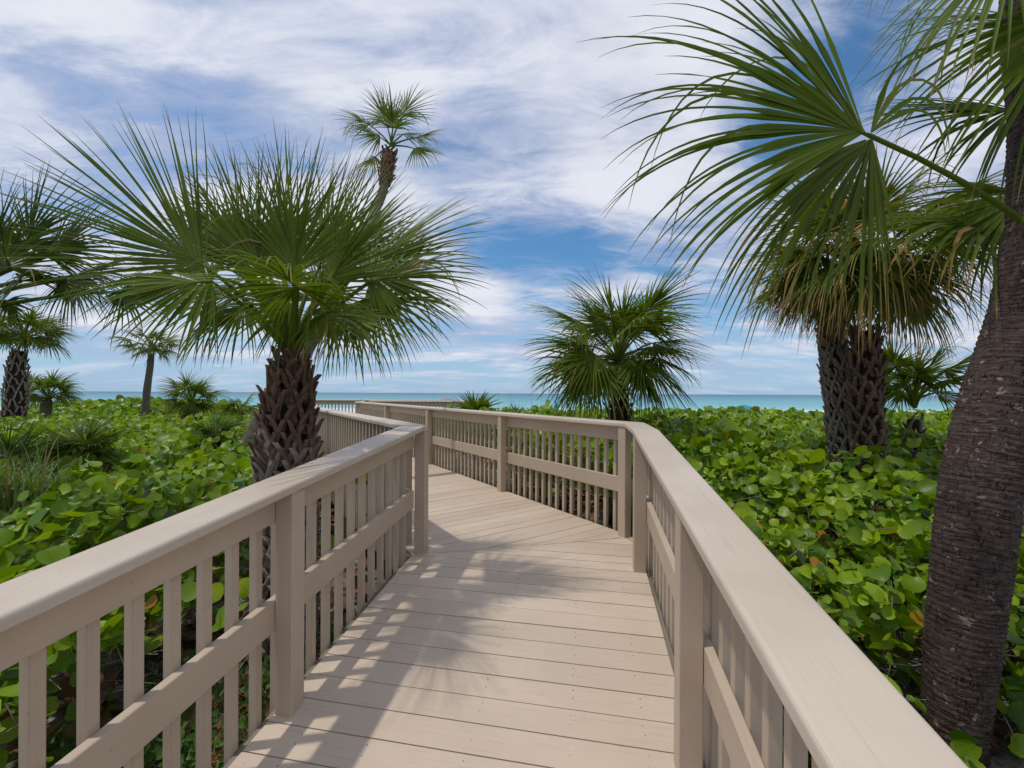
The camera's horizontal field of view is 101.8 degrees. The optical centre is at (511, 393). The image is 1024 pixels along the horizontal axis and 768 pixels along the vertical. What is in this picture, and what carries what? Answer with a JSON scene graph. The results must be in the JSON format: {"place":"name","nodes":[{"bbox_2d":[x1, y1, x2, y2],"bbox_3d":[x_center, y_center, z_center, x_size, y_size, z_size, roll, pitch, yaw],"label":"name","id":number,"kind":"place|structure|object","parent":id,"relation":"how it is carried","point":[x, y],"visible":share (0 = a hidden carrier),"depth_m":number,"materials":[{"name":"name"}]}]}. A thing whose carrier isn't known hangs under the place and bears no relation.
{"place":"outdoors","nodes":[
{"label":"outdoors","id":0,"kind":"place"},
{"bbox_2d":[0,391,957,411],"bbox_3d":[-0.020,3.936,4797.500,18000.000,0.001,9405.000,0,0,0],"label":"sea","id":1,"kind":"structure","parent":0,"point":[797,402],"depth_m":285.59,"materials":[{"name":"liquid"}]},
{"bbox_2d":[0,0,1005,395],"label":"sky","id":2,"kind":"structure","parent":0,"point":[519,97],"materials":[{"name":"blue"}]},
{"bbox_2d":[0,407,1023,767],"bbox_3d":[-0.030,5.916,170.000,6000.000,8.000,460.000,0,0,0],"label":"ground","id":3,"kind":"structure","parent":0,"point":[1008,759],"depth_m":2.98,"materials":[{"name":"brown soil"}]},
{"bbox_2d":[0,419,55,578],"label":"palmetto","id":4,"kind":"object","parent":3,"relation":"on","point":[19,451],"visible":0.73,"depth_m":3.92,"materials":[{"name":"green plant"}]},
{"bbox_2d":[0,304,81,419],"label":"palm tree","id":5,"kind":"object","parent":3,"relation":"on","point":[15,392],"visible":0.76,"depth_m":9.42,"materials":[{"name":"green plant"}]},
{"bbox_2d":[26,367,85,416],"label":"palm tree","id":6,"kind":"object","parent":3,"relation":"on","point":[46,401],"visible":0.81,"depth_m":11.46,"materials":[{"name":"green plant"}]},
{"bbox_2d":[2,411,142,477],"bbox_3d":[-4.761,1.104,4.580,1.093,1.816,1.100,0,0,-38],"label":"palmetto","id":7,"kind":"object","parent":3,"relation":"on","point":[85,438],"visible":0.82,"depth_m":4.58,"materials":[{"name":"green plant"}]},
{"bbox_2d":[0,160,164,334],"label":"palm tree","id":8,"kind":"object","parent":3,"relation":"on","point":[9,237],"visible":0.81,"depth_m":3.08,"materials":[{"name":"green plant"}]},
{"bbox_2d":[0,395,256,416],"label":"sea grape mound","id":9,"kind":"object","parent":3,"relation":"on","point":[133,405],"visible":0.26,"depth_m":16.45,"materials":[{"name":"green plant"}]},
{"bbox_2d":[103,324,184,415],"bbox_3d":[-11.712,-0.095,13.538,2.187,4.183,1.969,0,0,0],"label":"palm tree","id":10,"kind":"object","parent":3,"relation":"on","point":[146,395],"visible":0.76,"depth_m":13.42,"materials":[{"name":"green plant"}]},
{"bbox_2d":[0,407,333,767],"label":"sea grape hedge","id":11,"kind":"object","parent":3,"relation":"on","point":[142,468],"visible":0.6,"depth_m":3.28,"materials":[{"name":"green plant"}]},
{"bbox_2d":[0,429,99,513],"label":"long grass","id":12,"kind":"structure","parent":11,"relation":"in","point":[7,489],"depth_m":3.49,"materials":[{"name":"green plant"}]},
{"bbox_2d":[148,368,230,418],"bbox_3d":[-8.093,0.694,10.485,1.594,2.643,1.725,0,0,41],"label":"palm tree","id":13,"kind":"object","parent":3,"relation":"on","point":[191,406],"visible":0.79,"depth_m":10.33,"materials":[{"name":"green plant"}]},
{"bbox_2d":[183,407,249,448],"bbox_3d":[-4.238,1.098,6.012,0.884,1.833,0.979,0,0,0],"label":"palmetto","id":14,"kind":"object","parent":3,"relation":"on","point":[216,429],"visible":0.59,"depth_m":6.00,"materials":[{"name":"green plant"}]},
{"bbox_2d":[122,643,320,767],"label":"grass tufts","id":15,"kind":"object","parent":3,"relation":"on","point":[153,743],"visible":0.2,"depth_m":2.36,"materials":[{"name":"green plant"}]},
{"bbox_2d":[209,391,257,419],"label":"palm tree","id":16,"kind":"object","parent":3,"relation":"on","point":[230,405],"visible":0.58,"depth_m":8.93,"materials":[{"name":"green plant"}]},
{"bbox_2d":[0,101,493,676],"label":"palm tree","id":17,"kind":"object","parent":3,"relation":"on","point":[284,245],"visible":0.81,"depth_m":2.68,"materials":[{"name":"green plant"}]},
{"bbox_2d":[315,399,361,413],"bbox_3d":[-6.731,1.242,15.386,2.360,2.019,0.192,0,0,2],"label":"railing","id":18,"kind":"object","parent":3,"relation":"on","point":[322,402],"visible":0.28,"depth_m":15.38,"materials":[{"name":"paint"}]},
{"bbox_2d":[242,80,446,443],"bbox_3d":[-2.763,-1.804,6.904,3.264,7.658,1.414,0,0,-38],"label":"palm tree","id":19,"kind":"object","parent":3,"relation":"on","point":[389,115],"visible":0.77,"depth_m":7.30,"materials":[{"name":"green plant"}]},
{"bbox_2d":[11,604,811,767],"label":"weeds","id":20,"kind":"object","parent":3,"relation":"on","point":[188,743],"visible":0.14,"depth_m":2.22,"materials":[{"name":"green plant"}]},
{"bbox_2d":[363,400,483,446],"bbox_3d":[-3.204,1.260,15.271,4.502,2.019,0.192,0,0,2],"label":"railing","id":21,"kind":"object","parent":3,"relation":"on","point":[412,400],"visible":0.12,"depth_m":15.19,"materials":[{"name":"paint"}]},
{"bbox_2d":[369,401,488,407],"bbox_3d":[-2.760,1.262,13.839,4.003,2.019,0.192,0,0,2],"label":"railing","id":22,"kind":"object","parent":3,"relation":"on","point":[443,404],"visible":0.21,"depth_m":13.78,"materials":[{"name":"paint"}]},
{"bbox_2d":[223,457,705,767],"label":"boardwalk frame","id":23,"kind":"object","parent":3,"relation":"on","point":[662,624],"visible":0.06,"depth_m":2.42,"materials":[{"name":"brown wood"}]},
{"bbox_2d":[228,457,674,767],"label":"boardwalk","id":24,"kind":"structure","parent":23,"relation":"on","point":[424,707],"depth_m":2.23,"materials":[{"name":"paint"}]},
{"bbox_2d":[0,425,428,767],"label":"railing","id":25,"kind":"object","parent":24,"relation":"attached to","point":[82,593],"visible":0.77,"depth_m":1.62,"materials":[{"name":"paint"}]},
{"bbox_2d":[315,406,426,568],"bbox_3d":[-3.392,1.259,7.255,0.192,2.019,9.304,0,0,-34],"label":"railing","id":26,"kind":"object","parent":24,"relation":"attached to","point":[339,430],"visible":0.19,"depth_m":4.67,"materials":[{"name":"paint"}]},
{"bbox_2d":[277,557,648,767],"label":"boardwalk screws","id":27,"kind":"object","parent":24,"relation":"attached to","point":[491,665],"visible":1,"depth_m":2.25,"materials":[{"name":"grey metal"}]},
{"bbox_2d":[355,401,641,537],"bbox_3d":[-1.704,1.268,8.084,0.192,2.019,10.236,0,0,-34],"label":"railing","id":28,"kind":"object","parent":24,"relation":"attached to","point":[619,482],"visible":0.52,"depth_m":5.25,"materials":[{"name":"paint"}]},
{"bbox_2d":[624,422,967,767],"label":"railing","id":29,"kind":"object","parent":24,"relation":"attached to","point":[759,638],"visible":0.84,"depth_m":1.20,"materials":[{"name":"paint"}]},
{"bbox_2d":[450,389,502,432],"bbox_3d":[-0.733,0.964,8.262,1.204,2.137,1.209,0,0,0],"label":"palmetto","id":30,"kind":"object","parent":3,"relation":"on","point":[472,403],"visible":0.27,"depth_m":8.15,"materials":[{"name":"green plant"}]},
{"bbox_2d":[1,505,1016,767],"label":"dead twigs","id":31,"kind":"object","parent":3,"relation":"on","point":[191,621],"visible":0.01,"depth_m":2.97,"materials":[{"name":"brown wood"}]},
{"bbox_2d":[0,482,1023,767],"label":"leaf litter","id":32,"kind":"object","parent":3,"relation":"on","point":[66,692],"visible":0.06,"depth_m":2.92,"materials":[{"name":"brown plant"}]},
{"bbox_2d":[0,415,1023,767],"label":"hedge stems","id":33,"kind":"object","parent":3,"relation":"on","point":[918,669],"visible":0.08,"depth_m":2.90,"materials":[{"name":"brown plant"}]},
{"bbox_2d":[499,403,525,482],"bbox_3d":[0.068,1.115,9.025,0.705,1.842,0.813,0,0,-16],"label":"palmetto","id":34,"kind":"object","parent":3,"relation":"on","point":[518,412],"visible":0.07,"depth_m":9.00,"materials":[{"name":"green plant"}]},
{"bbox_2d":[514,260,716,528],"bbox_3d":[1.436,0.188,5.983,2.723,3.785,3.134,0,0,26],"label":"palm tree","id":35,"kind":"object","parent":3,"relation":"on","point":[587,373],"visible":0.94,"depth_m":5.66,"materials":[{"name":"green plant"}]},
{"bbox_2d":[346,400,1023,767],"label":"sea grape hedge","id":36,"kind":"object","parent":3,"relation":"on","point":[910,484],"visible":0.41,"depth_m":3.71,"materials":[{"name":"green plant"}]},
{"bbox_2d":[731,226,948,564],"bbox_3d":[3.663,-0.031,4.806,2.095,4.211,2.128,0,0,0],"label":"palm tree","id":37,"kind":"object","parent":3,"relation":"on","point":[833,382],"visible":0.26,"depth_m":4.71,"materials":[{"name":"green plant"}]},
{"bbox_2d":[727,126,1004,564],"bbox_3d":[3.778,-0.212,4.385,2.737,4.600,2.859,0,0,-44],"label":"palm tree","id":38,"kind":"object","parent":3,"relation":"on","point":[866,400],"visible":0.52,"depth_m":4.23,"materials":[{"name":"green plant"}]},
{"bbox_2d":[811,0,1023,767],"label":"palm tree","id":39,"kind":"object","parent":3,"relation":"on","point":[977,523],"visible":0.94,"depth_m":2.21,"materials":[{"name":"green plant"}]},
{"bbox_2d":[580,0,1023,358],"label":"frond","id":40,"kind":"object","parent":39,"relation":"attached to","point":[832,159],"visible":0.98,"depth_m":1.96,"materials":[{"name":"green plant"}]},
{"bbox_2d":[881,327,972,514],"bbox_3d":[5.118,0.628,5.290,1.726,2.907,1.689,0,0,23],"label":"palm tree","id":41,"kind":"object","parent":3,"relation":"on","point":[911,395],"visible":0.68,"depth_m":5.16,"materials":[{"name":"green plant"}]},
{"bbox_2d":[884,240,990,421],"bbox_3d":[5.533,-0.260,5.576,1.291,4.448,1.939,0,0,0],"label":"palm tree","id":42,"kind":"object","parent":3,"relation":"on","point":[963,318],"visible":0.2,"depth_m":5.08,"materials":[{"name":"green plant"}]}
]}

